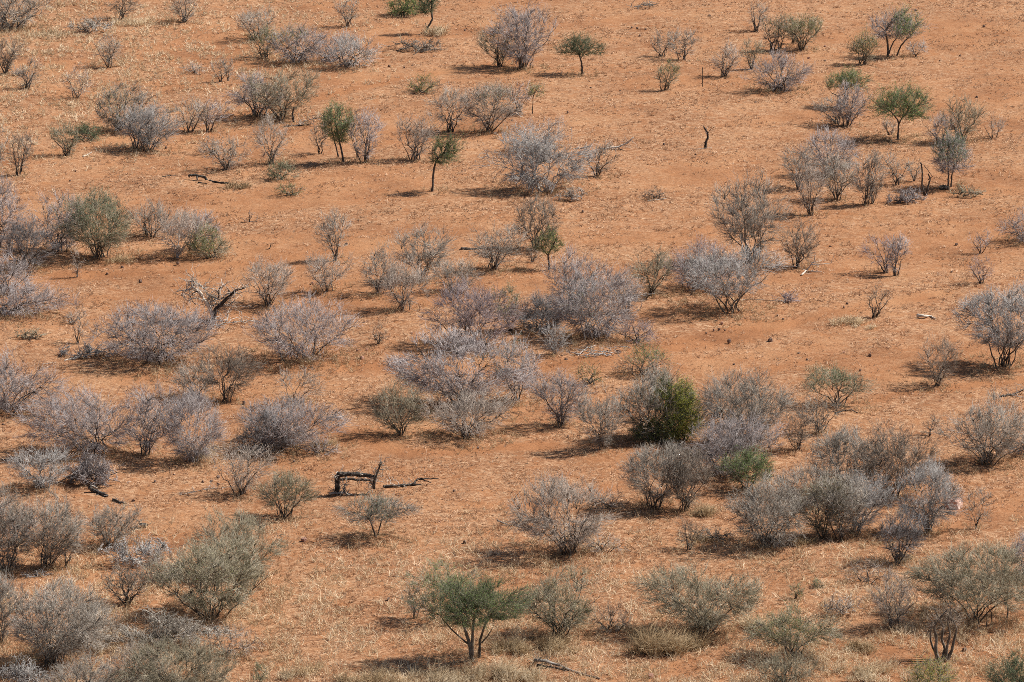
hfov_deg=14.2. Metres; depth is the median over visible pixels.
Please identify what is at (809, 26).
bush
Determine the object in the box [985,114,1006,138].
bush
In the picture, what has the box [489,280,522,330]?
bush
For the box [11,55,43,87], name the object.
bush
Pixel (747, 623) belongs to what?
grass tuft
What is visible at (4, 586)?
bush
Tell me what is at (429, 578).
acacia tree
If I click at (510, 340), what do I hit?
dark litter
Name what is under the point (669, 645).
grass tuft
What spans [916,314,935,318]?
fallen log
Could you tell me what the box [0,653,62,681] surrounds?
brush pile
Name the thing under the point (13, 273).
bush
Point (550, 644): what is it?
grass tuft
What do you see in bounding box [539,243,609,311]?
bush
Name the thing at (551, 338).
bush
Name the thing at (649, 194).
bush
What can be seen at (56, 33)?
grass tuft
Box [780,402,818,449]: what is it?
bush
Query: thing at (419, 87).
bush
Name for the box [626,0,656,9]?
brush pile
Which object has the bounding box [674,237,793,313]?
bush
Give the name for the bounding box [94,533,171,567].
brush pile
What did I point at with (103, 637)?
bush
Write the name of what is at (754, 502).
bush
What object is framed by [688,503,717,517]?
grass tuft
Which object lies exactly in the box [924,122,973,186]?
acacia tree
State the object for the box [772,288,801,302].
brush pile
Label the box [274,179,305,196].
bush
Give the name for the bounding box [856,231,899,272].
bush
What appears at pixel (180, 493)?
fallen branch
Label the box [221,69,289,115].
bush
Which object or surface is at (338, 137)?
acacia tree
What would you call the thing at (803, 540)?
grass tuft
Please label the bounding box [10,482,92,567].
bush
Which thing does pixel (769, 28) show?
bush
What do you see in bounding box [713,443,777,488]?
bush
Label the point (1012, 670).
bush
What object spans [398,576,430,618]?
bush
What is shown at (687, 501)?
bush
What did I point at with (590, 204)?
dry straw
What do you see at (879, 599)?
bush
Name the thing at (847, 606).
bush
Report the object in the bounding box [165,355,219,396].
bush
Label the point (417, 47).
brush pile
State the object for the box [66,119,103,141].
bush
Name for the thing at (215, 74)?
bush
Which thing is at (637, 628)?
grass tuft
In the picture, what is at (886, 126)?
bush
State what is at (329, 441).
grass tuft
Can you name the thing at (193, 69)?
bush
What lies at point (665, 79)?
bush
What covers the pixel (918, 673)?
bush
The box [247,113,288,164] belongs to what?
bush
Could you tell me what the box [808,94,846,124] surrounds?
bush
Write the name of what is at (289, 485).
bush
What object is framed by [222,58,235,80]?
bush
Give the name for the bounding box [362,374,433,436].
bush
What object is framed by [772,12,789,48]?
bush
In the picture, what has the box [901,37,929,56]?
bush
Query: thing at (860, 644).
grass tuft
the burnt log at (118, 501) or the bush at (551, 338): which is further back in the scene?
the bush at (551, 338)
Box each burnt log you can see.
[88,481,108,496]
[112,496,130,503]
[188,173,228,183]
[412,477,438,485]
[460,247,505,249]
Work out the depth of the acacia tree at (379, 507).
134.37 m
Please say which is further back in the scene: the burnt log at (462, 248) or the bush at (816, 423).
the burnt log at (462, 248)
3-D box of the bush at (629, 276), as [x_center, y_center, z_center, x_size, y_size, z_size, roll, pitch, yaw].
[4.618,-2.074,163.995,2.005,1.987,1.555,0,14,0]
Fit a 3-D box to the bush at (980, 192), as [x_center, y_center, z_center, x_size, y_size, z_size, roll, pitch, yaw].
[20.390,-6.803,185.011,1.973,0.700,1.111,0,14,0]
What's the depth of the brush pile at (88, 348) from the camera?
157.70 m
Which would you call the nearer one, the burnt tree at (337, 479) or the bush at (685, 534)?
the bush at (685, 534)
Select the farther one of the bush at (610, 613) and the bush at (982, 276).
the bush at (982, 276)
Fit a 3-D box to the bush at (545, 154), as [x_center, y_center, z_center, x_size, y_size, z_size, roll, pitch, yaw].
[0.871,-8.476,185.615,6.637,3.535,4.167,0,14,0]
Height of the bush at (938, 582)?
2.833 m
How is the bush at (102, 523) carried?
on the ground at (642, 176)
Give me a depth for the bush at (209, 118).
199.75 m
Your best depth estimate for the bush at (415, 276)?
164.15 m
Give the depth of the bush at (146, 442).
143.90 m
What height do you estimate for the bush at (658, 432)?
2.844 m
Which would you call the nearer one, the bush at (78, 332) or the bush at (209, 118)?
the bush at (78, 332)
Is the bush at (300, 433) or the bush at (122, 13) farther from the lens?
the bush at (122, 13)
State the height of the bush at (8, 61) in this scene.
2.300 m
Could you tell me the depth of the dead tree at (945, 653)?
122.53 m
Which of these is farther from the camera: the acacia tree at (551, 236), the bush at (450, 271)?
the acacia tree at (551, 236)
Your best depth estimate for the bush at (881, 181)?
183.37 m
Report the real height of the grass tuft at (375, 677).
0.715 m
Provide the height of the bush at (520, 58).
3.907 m
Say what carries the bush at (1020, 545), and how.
on the ground at (642, 176)
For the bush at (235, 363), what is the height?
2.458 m
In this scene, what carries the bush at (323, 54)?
on the ground at (642, 176)
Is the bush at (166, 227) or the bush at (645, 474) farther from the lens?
the bush at (166, 227)
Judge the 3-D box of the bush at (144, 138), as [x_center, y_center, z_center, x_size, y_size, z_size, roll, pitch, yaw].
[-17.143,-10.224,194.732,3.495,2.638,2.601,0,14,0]
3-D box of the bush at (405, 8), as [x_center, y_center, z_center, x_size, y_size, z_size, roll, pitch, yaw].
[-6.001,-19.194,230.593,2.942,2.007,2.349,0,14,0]
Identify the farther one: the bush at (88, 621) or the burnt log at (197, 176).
the burnt log at (197, 176)
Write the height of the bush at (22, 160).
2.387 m
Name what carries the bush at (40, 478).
on the ground at (642, 176)
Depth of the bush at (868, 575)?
130.18 m
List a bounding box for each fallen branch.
[44,348,105,363]
[179,479,225,494]
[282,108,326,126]
[567,137,637,149]
[801,245,833,275]
[1000,384,1023,397]
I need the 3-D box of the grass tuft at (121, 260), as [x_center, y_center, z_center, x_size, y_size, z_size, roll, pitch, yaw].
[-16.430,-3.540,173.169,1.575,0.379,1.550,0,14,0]
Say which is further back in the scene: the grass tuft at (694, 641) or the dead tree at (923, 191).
the dead tree at (923, 191)
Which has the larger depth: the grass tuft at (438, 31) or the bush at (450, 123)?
the grass tuft at (438, 31)
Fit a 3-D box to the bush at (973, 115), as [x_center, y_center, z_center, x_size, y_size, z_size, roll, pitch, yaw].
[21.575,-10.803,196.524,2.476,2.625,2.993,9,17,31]
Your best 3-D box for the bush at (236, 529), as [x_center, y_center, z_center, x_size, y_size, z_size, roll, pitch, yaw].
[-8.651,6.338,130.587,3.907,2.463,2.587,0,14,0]
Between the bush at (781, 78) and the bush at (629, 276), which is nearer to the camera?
the bush at (629, 276)
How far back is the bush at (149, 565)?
130.13 m
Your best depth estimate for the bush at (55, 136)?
193.67 m
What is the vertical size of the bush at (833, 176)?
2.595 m
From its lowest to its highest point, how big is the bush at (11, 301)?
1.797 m
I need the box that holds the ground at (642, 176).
[0,0,1023,681]
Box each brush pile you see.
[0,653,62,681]
[20,569,52,577]
[55,340,126,359]
[64,15,113,33]
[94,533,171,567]
[381,34,446,54]
[552,185,589,200]
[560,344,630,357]
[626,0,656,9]
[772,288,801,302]
[884,186,927,203]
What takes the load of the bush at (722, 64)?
on the ground at (642, 176)
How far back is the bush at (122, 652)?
121.08 m
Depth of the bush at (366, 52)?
215.01 m
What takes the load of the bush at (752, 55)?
on the ground at (642, 176)
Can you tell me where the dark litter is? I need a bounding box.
[0,0,1023,681]
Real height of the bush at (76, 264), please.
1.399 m
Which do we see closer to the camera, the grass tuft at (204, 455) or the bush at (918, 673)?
the bush at (918, 673)
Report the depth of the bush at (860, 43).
216.10 m
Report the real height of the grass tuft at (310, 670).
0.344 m
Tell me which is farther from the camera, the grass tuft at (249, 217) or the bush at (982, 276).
the grass tuft at (249, 217)
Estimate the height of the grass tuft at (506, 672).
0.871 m
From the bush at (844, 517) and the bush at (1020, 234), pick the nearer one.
the bush at (844, 517)
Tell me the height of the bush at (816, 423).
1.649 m
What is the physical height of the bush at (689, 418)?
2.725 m
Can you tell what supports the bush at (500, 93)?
on the ground at (642, 176)
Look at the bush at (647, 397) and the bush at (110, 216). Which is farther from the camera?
the bush at (110, 216)
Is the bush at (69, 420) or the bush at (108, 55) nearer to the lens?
the bush at (69, 420)
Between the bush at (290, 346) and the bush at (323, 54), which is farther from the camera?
the bush at (323, 54)
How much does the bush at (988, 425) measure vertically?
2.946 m
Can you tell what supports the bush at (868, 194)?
on the ground at (642, 176)
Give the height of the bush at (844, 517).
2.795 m
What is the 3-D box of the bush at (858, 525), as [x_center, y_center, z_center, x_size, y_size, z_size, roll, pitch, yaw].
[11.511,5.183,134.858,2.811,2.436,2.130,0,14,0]
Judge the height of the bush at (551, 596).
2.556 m
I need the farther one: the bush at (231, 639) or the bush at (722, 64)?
the bush at (722, 64)
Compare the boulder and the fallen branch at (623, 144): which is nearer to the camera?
the boulder
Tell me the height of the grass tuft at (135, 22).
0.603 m
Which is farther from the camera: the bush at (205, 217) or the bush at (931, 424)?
the bush at (205, 217)
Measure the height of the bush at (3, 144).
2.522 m
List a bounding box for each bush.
[0,0,53,29]
[0,33,29,74]
[0,121,10,166]
[0,129,37,175]
[0,172,30,249]
[0,210,64,268]
[0,247,36,291]
[0,270,78,318]
[0,344,76,413]
[0,442,76,487]
[0,475,38,570]
[0,494,42,539]
[0,564,31,642]
[2,567,116,669]
[3,380,155,456]
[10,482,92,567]
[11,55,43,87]
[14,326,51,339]
[23,186,89,253]
[37,645,135,681]
[45,179,139,259]
[46,120,82,155]
[52,521,86,567]
[56,448,130,486]
[57,62,95,97]
[57,598,122,652]
[64,310,82,323]
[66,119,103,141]
[68,306,89,343]
[71,248,84,276]
[81,499,147,545]
[84,296,229,364]
[91,30,129,67]
[91,76,158,130]
[94,640,173,681]
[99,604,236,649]
[100,626,242,681]
[101,561,152,604]
[103,0,143,18]
[109,100,170,148]
[115,379,182,455]
[117,99,183,151]
[122,196,180,237]
[131,542,179,584]
[139,522,276,620]
[152,203,211,258]
[155,379,230,462]
[162,0,196,22]
[164,92,208,131]
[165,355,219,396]
[170,203,222,249]
[180,60,208,73]
[183,220,235,259]
[185,502,299,575]
[193,96,237,131]
[195,130,225,155]
[195,133,251,170]
[195,623,265,658]
[196,341,265,402]
[208,56,229,81]
[208,439,281,494]
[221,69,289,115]
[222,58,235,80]
[229,406,297,455]
[230,390,359,450]
[234,64,322,119]
[235,4,275,39]
[238,286,372,361]
[241,255,295,305]
[244,19,285,58]
[246,461,323,518]
[246,659,270,681]
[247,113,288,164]
[259,153,302,179]
[263,20,330,64]
[273,365,326,404]
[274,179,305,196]
[293,435,341,456]
[299,248,361,291]
[305,33,355,62]
[308,117,328,153]
[310,25,382,68]
[312,208,352,259]
[334,0,361,26]
[345,107,385,162]
[348,124,364,157]
[355,242,400,293]
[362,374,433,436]
[368,317,388,343]
[377,253,434,310]
[378,322,540,406]
[383,0,421,17]
[384,215,458,278]
[393,113,443,160]
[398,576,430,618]
[404,70,445,93]
[410,273,529,348]
[412,382,528,438]
[421,253,483,292]
[422,82,477,132]
[447,78,527,132]
[464,116,601,195]
[464,219,529,270]
[476,21,516,66]
[482,0,561,69]
[486,331,548,401]
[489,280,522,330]
[496,469,629,556]
[498,116,573,151]
[502,77,532,109]
[507,189,561,249]
[510,288,569,334]
[517,368,598,427]
[521,246,541,262]
[521,560,600,637]
[533,322,574,354]
[538,256,649,339]
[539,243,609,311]
[569,381,631,449]
[573,359,607,386]
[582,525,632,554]
[584,137,622,175]
[586,482,628,509]
[586,598,634,634]
[596,351,700,439]
[609,340,680,377]
[612,266,649,308]
[613,364,707,443]
[615,437,702,507]
[616,316,666,343]
[619,555,768,634]
[628,243,678,295]
[637,181,667,199]
[649,26,678,55]
[652,55,683,90]
[654,372,710,442]
[654,440,717,510]
[659,234,745,289]
[666,24,701,59]
[667,407,794,478]
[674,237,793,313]
[674,514,709,549]
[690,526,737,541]
[693,362,803,449]
[703,163,793,262]
[705,38,745,76]
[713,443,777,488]
[719,467,813,550]
[733,599,852,658]
[735,44,815,91]
[737,647,827,681]
[739,37,767,68]
[745,0,771,31]
[758,13,790,51]
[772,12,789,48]
[774,213,820,267]
[775,456,833,507]
[776,138,818,188]
[778,10,825,49]
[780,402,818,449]
[783,10,800,43]
[786,580,805,598]
[791,160,829,215]
[791,393,845,432]
[791,470,856,538]
[792,125,862,174]
[796,360,879,406]
[802,419,890,492]
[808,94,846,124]
[808,149,861,199]
[808,460,872,541]
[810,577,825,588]
[820,591,865,617]
[825,467,902,534]
[832,76,877,125]
[839,553,896,583]
[843,23,883,64]
[845,414,945,498]
[851,148,881,205]
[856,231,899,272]
[864,146,888,203]
[864,566,918,628]
[865,279,893,317]
[869,499,931,562]
[877,145,918,184]
[879,117,896,134]
[884,231,912,275]
[893,455,967,532]
[898,535,1023,628]
[899,653,958,681]
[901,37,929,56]
[903,157,920,180]
[914,332,962,385]
[921,109,957,144]
[921,413,940,435]
[930,383,1023,465]
[936,90,987,140]
[948,184,985,197]
[948,280,1023,368]
[961,483,994,528]
[966,252,995,283]
[967,228,991,253]
[979,642,1023,681]
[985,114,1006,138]
[993,207,1023,241]
[999,529,1023,576]
[1007,438,1023,456]
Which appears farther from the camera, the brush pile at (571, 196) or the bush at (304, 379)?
the brush pile at (571, 196)
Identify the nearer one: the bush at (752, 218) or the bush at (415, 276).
the bush at (415, 276)
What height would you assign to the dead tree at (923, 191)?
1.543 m
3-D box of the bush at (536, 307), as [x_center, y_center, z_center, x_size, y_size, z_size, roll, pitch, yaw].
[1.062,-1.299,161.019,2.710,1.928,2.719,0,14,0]
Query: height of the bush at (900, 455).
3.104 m
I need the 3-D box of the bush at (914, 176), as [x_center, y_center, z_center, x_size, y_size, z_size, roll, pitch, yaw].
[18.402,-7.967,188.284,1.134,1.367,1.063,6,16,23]
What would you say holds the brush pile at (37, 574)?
on the ground at (642, 176)
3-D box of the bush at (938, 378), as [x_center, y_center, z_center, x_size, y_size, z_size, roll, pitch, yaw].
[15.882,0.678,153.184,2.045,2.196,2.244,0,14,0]
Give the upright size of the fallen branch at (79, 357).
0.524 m
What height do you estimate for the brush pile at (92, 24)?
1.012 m
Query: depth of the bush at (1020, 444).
144.32 m
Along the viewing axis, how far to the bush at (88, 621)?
122.09 m
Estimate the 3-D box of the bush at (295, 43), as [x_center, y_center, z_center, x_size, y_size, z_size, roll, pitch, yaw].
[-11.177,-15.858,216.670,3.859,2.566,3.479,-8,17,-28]
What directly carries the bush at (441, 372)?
on the ground at (642, 176)
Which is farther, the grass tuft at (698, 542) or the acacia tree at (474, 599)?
the grass tuft at (698, 542)
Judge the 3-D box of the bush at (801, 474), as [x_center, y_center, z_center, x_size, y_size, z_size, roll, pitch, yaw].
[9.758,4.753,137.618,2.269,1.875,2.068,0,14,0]
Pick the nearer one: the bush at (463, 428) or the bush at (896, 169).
the bush at (463, 428)
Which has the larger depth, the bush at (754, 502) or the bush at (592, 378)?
the bush at (592, 378)
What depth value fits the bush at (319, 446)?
144.39 m
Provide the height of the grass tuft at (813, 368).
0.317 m
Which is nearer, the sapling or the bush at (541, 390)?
the bush at (541, 390)
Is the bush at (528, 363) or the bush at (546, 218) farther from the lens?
the bush at (546, 218)
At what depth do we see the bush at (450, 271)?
167.03 m
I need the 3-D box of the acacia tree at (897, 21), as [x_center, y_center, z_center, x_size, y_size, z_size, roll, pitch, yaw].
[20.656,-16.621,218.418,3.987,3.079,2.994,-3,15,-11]
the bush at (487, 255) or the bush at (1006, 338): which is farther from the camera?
the bush at (487, 255)
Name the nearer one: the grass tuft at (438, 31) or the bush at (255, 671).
the bush at (255, 671)
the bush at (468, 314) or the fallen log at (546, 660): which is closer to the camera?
the fallen log at (546, 660)
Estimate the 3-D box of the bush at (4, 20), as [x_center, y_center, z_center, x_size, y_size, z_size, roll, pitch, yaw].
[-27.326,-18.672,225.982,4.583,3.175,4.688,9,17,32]
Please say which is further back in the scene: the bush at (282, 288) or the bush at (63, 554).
the bush at (282, 288)
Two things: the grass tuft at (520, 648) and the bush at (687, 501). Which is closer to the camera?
the grass tuft at (520, 648)
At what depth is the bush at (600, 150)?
188.61 m
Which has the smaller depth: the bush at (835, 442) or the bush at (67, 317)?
the bush at (835, 442)
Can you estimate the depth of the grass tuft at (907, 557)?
132.34 m
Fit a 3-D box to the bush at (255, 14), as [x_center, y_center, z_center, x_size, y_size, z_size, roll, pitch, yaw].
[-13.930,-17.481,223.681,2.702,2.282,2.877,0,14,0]
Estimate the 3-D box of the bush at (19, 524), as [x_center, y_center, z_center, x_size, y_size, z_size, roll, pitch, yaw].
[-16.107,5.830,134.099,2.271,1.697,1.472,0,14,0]
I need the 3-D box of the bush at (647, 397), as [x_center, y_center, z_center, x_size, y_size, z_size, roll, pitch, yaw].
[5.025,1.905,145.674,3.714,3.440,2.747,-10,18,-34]
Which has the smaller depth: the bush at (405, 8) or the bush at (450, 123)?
the bush at (450, 123)
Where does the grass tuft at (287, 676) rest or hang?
on the ground at (642, 176)
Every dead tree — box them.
[173,263,257,328]
[696,126,713,149]
[920,162,932,195]
[923,600,969,660]
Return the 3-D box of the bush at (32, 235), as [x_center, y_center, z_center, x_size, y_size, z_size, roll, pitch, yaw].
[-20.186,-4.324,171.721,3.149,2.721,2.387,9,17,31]
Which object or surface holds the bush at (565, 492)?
on the ground at (642, 176)
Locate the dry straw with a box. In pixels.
[0,0,1023,681]
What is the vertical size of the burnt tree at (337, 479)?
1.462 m
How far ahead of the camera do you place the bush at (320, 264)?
167.21 m
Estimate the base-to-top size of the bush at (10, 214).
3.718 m
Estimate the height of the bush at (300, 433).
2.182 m
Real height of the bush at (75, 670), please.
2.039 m
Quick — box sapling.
[523,80,544,113]
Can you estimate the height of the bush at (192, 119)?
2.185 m
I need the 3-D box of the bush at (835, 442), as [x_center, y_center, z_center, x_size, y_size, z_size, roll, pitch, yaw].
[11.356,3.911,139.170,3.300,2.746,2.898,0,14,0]
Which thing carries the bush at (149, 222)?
on the ground at (642, 176)
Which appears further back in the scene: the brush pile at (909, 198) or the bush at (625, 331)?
the brush pile at (909, 198)
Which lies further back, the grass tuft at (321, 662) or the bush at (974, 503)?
the bush at (974, 503)
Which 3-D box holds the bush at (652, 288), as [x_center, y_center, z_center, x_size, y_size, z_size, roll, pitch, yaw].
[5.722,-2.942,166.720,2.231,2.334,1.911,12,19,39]
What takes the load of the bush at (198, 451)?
on the ground at (642, 176)
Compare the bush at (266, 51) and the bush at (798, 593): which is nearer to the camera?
the bush at (798, 593)
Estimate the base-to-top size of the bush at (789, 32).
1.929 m
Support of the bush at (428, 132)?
on the ground at (642, 176)
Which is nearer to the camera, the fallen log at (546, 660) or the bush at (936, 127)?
the fallen log at (546, 660)
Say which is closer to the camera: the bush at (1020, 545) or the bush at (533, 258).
the bush at (1020, 545)
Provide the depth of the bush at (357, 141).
193.19 m
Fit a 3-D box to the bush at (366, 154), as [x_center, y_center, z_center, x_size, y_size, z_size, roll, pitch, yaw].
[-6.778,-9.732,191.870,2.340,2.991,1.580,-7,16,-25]
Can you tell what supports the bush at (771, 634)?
on the ground at (642, 176)
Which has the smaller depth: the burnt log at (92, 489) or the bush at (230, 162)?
the burnt log at (92, 489)
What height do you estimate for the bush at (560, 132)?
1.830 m
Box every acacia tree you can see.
[314,99,357,161]
[329,485,423,536]
[395,553,483,616]
[395,569,540,661]
[413,0,441,31]
[423,129,466,191]
[524,222,565,268]
[549,28,611,73]
[822,64,874,103]
[859,77,938,139]
[865,0,936,56]
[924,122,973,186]
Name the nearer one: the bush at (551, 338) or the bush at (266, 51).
the bush at (551, 338)
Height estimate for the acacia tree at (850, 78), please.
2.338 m
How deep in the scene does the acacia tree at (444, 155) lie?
185.32 m
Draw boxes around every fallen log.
[527,651,602,679]
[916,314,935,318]
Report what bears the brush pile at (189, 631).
on the ground at (642, 176)
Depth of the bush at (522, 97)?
203.69 m
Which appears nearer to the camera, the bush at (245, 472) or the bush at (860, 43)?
the bush at (245, 472)
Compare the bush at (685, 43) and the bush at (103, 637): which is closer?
the bush at (103, 637)
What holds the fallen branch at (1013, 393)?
on the ground at (642, 176)
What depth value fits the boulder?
137.84 m
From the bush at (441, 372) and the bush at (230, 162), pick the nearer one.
the bush at (441, 372)
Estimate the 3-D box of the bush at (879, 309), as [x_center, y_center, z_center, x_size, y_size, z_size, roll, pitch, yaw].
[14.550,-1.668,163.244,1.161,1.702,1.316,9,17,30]
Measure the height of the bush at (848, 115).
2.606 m
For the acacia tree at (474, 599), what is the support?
on the ground at (642, 176)
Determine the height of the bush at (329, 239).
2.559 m
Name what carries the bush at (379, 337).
on the ground at (642, 176)
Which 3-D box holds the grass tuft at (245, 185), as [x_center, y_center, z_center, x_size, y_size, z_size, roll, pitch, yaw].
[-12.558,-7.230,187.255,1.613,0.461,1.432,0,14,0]
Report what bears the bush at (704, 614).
on the ground at (642, 176)
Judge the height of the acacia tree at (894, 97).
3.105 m
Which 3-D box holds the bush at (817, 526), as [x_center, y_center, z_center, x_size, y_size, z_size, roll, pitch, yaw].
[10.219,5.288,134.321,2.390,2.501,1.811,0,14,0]
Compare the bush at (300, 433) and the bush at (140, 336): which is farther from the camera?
the bush at (140, 336)
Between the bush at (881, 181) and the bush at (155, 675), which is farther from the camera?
the bush at (881, 181)
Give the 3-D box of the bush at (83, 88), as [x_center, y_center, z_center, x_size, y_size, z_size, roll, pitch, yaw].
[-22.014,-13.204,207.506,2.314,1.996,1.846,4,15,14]
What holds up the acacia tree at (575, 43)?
on the ground at (642, 176)
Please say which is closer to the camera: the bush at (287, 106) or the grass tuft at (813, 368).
the grass tuft at (813, 368)
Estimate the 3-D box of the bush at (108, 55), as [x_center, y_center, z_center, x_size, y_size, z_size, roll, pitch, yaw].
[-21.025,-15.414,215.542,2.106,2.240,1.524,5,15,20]
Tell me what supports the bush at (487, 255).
on the ground at (642, 176)
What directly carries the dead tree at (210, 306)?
on the ground at (642, 176)
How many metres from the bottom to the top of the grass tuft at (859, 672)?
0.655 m
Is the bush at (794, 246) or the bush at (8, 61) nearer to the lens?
the bush at (794, 246)
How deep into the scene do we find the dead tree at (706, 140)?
194.96 m
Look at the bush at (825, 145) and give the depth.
188.92 m
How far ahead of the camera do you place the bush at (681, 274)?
167.81 m
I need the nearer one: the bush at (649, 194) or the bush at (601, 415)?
the bush at (601, 415)
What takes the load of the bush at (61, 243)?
on the ground at (642, 176)
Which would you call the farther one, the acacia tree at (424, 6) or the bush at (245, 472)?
the acacia tree at (424, 6)
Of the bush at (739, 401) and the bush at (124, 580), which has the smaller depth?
the bush at (124, 580)
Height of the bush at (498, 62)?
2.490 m
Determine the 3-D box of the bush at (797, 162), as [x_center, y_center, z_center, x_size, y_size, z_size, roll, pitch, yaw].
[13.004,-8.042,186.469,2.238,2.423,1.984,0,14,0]
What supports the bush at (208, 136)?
on the ground at (642, 176)
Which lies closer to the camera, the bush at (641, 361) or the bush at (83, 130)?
the bush at (641, 361)
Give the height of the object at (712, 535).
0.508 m
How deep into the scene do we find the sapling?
202.76 m
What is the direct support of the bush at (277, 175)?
on the ground at (642, 176)
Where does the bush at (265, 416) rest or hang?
on the ground at (642, 176)
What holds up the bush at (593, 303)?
on the ground at (642, 176)
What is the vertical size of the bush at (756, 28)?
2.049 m
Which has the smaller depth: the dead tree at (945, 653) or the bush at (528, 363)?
the dead tree at (945, 653)
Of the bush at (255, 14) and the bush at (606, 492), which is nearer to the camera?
the bush at (606, 492)
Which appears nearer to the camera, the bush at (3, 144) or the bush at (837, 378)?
the bush at (837, 378)
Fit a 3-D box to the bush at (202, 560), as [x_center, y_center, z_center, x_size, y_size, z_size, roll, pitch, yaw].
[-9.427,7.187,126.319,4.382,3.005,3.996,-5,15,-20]
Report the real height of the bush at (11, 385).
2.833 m
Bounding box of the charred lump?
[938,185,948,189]
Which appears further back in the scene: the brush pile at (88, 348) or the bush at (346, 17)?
the bush at (346, 17)
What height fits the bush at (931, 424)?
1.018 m
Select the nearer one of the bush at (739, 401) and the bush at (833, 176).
the bush at (739, 401)
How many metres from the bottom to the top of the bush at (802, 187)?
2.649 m
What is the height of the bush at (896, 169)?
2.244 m
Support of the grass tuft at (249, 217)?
on the ground at (642, 176)
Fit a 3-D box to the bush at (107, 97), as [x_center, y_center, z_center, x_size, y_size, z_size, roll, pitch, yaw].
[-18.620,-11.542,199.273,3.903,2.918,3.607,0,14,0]
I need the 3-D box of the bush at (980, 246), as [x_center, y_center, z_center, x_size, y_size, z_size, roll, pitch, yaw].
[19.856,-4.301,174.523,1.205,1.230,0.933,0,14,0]
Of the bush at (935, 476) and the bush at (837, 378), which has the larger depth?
the bush at (837, 378)
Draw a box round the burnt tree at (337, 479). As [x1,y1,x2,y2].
[328,455,419,495]
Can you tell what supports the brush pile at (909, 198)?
on the ground at (642, 176)
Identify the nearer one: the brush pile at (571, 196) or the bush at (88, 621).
the bush at (88, 621)
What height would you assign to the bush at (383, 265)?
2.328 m
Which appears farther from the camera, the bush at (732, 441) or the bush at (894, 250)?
the bush at (894, 250)
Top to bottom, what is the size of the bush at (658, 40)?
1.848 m
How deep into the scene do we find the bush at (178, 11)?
228.34 m
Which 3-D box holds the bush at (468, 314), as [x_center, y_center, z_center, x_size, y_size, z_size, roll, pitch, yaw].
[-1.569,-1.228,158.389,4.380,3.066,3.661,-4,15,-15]
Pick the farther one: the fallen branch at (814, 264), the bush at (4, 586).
the fallen branch at (814, 264)
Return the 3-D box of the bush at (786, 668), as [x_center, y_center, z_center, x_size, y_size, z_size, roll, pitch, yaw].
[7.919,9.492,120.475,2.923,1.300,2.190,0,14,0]
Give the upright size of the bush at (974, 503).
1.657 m
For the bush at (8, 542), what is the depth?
131.10 m
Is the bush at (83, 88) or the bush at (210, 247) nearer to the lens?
the bush at (210, 247)
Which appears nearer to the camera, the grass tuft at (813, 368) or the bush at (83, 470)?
the bush at (83, 470)
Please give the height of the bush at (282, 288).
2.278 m
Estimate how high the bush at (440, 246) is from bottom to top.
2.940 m
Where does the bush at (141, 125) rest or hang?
on the ground at (642, 176)
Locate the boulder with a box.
[945,498,962,509]
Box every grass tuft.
[21,24,85,39]
[104,254,141,263]
[107,15,157,26]
[192,442,221,460]
[222,178,251,189]
[241,210,257,222]
[275,664,300,680]
[295,665,318,676]
[310,439,340,445]
[310,661,332,668]
[328,664,415,681]
[405,659,487,681]
[416,23,450,36]
[466,653,548,681]
[486,630,534,655]
[525,628,583,654]
[617,617,700,655]
[623,616,658,641]
[667,623,718,652]
[679,527,714,546]
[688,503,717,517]
[734,611,769,630]
[787,535,818,547]
[799,364,830,371]
[826,314,876,329]
[826,656,896,681]
[837,632,880,653]
[891,553,917,562]
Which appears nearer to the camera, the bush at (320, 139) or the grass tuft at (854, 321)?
the grass tuft at (854, 321)
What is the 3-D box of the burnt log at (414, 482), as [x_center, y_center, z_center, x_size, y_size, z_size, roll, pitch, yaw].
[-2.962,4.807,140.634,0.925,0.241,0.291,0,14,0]
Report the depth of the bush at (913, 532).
131.75 m

